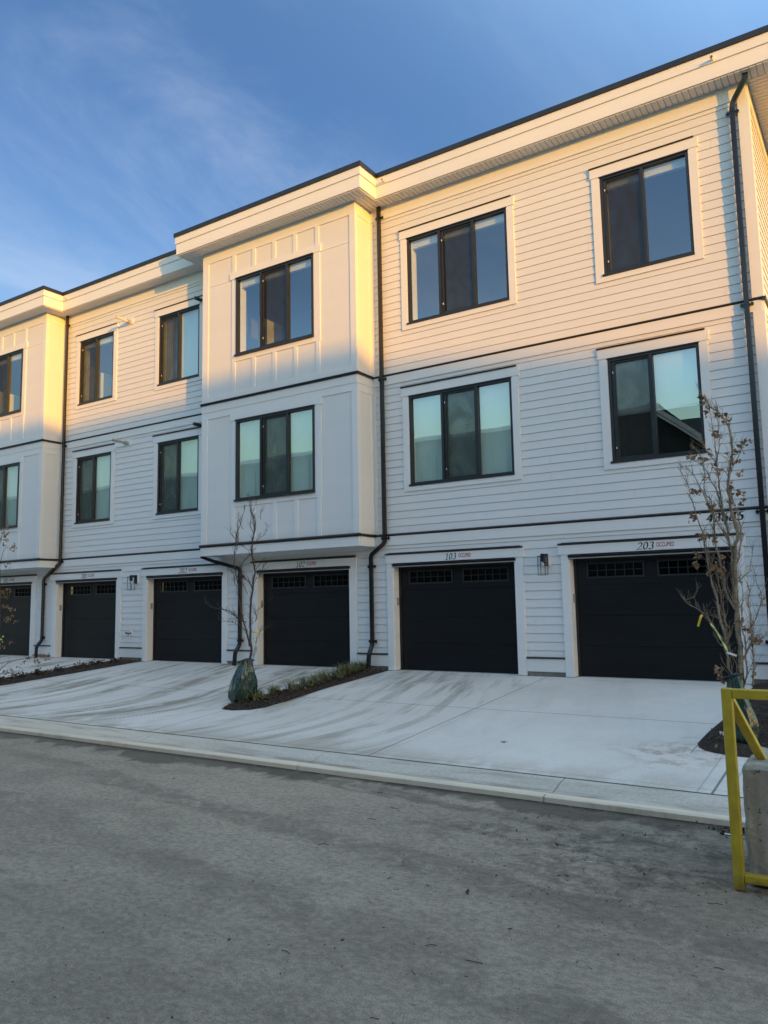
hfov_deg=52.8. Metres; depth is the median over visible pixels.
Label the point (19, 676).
withered perennial
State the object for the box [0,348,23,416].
window
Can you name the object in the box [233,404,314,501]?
window
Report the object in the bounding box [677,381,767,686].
sapling
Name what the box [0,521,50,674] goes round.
sapling
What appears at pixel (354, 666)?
sedge grass
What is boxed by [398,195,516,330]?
window
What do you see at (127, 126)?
sky
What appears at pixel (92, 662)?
withered perennial
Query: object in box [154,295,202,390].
window
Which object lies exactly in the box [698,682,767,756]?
planting bed
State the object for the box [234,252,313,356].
window
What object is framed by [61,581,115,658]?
garage door
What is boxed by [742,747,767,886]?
concrete block
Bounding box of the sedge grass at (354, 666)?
[245,658,373,700]
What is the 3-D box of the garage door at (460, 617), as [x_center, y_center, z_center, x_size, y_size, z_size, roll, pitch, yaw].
[1.440,2.022,15.068,2.645,2.160,0.060,-5,-8,33]
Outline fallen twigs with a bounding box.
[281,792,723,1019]
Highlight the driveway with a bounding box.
[0,655,751,797]
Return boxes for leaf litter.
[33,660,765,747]
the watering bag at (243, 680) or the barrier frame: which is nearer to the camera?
the barrier frame
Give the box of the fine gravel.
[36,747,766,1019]
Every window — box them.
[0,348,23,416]
[0,462,19,528]
[71,443,115,527]
[75,323,118,409]
[152,426,201,518]
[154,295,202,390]
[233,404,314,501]
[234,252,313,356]
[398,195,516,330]
[400,365,521,491]
[588,135,703,283]
[596,328,715,469]
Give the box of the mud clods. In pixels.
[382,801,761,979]
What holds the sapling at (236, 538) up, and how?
on the planting bed at (293, 696)
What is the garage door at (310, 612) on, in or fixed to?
in the townhouse block at (440, 409)
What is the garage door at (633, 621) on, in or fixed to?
in the townhouse block at (440, 409)
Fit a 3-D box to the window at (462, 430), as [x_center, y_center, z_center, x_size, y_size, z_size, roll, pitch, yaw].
[1.531,-1.586,15.246,2.608,2.195,0.331,-5,-8,33]
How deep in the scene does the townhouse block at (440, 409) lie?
15.66 m
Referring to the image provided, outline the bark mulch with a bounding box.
[0,659,767,751]
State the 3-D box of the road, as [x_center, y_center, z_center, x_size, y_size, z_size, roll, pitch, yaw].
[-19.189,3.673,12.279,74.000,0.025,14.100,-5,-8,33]
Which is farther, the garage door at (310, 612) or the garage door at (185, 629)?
the garage door at (185, 629)
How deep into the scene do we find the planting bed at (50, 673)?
17.95 m
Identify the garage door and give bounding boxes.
[0,585,30,655]
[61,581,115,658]
[153,576,221,662]
[263,570,349,667]
[399,562,517,673]
[573,552,743,681]
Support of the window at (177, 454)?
in the townhouse block at (440, 409)
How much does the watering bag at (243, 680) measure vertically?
0.715 m
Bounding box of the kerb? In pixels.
[0,715,745,827]
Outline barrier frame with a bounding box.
[721,688,767,890]
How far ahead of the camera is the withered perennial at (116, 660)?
19.28 m
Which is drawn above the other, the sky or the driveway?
the sky
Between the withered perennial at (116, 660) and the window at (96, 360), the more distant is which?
the window at (96, 360)
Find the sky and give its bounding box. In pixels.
[0,0,767,301]
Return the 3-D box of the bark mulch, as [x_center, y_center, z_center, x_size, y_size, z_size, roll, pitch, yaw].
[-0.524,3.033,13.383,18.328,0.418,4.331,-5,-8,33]
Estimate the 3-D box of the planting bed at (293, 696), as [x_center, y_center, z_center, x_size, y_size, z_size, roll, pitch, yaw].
[-1.314,3.160,14.002,0.786,0.316,4.133,-5,-8,31]
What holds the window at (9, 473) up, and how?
in the townhouse block at (440, 409)
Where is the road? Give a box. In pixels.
[0,731,767,1023]
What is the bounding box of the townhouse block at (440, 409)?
[0,25,767,684]
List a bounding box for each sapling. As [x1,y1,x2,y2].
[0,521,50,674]
[203,493,275,658]
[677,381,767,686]
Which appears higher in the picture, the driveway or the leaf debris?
the driveway
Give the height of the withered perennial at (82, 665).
0.220 m
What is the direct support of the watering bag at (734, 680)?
on the planting bed at (743, 750)
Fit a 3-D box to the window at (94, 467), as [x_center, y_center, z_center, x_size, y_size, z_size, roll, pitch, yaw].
[-7.925,-0.696,21.362,1.835,2.195,0.331,-5,-8,33]
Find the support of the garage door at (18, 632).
in the townhouse block at (440, 409)
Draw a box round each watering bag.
[228,658,257,702]
[719,672,759,743]
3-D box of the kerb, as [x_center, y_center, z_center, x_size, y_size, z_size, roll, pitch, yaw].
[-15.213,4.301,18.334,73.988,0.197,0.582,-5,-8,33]
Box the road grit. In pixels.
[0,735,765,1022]
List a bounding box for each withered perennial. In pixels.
[7,671,27,678]
[31,667,47,674]
[52,665,65,671]
[73,662,88,668]
[89,659,103,664]
[110,657,121,662]
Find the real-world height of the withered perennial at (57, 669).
0.202 m
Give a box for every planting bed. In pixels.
[0,660,139,685]
[222,669,387,709]
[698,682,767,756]
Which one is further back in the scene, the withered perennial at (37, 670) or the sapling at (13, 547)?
the withered perennial at (37, 670)
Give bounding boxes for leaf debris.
[696,820,744,837]

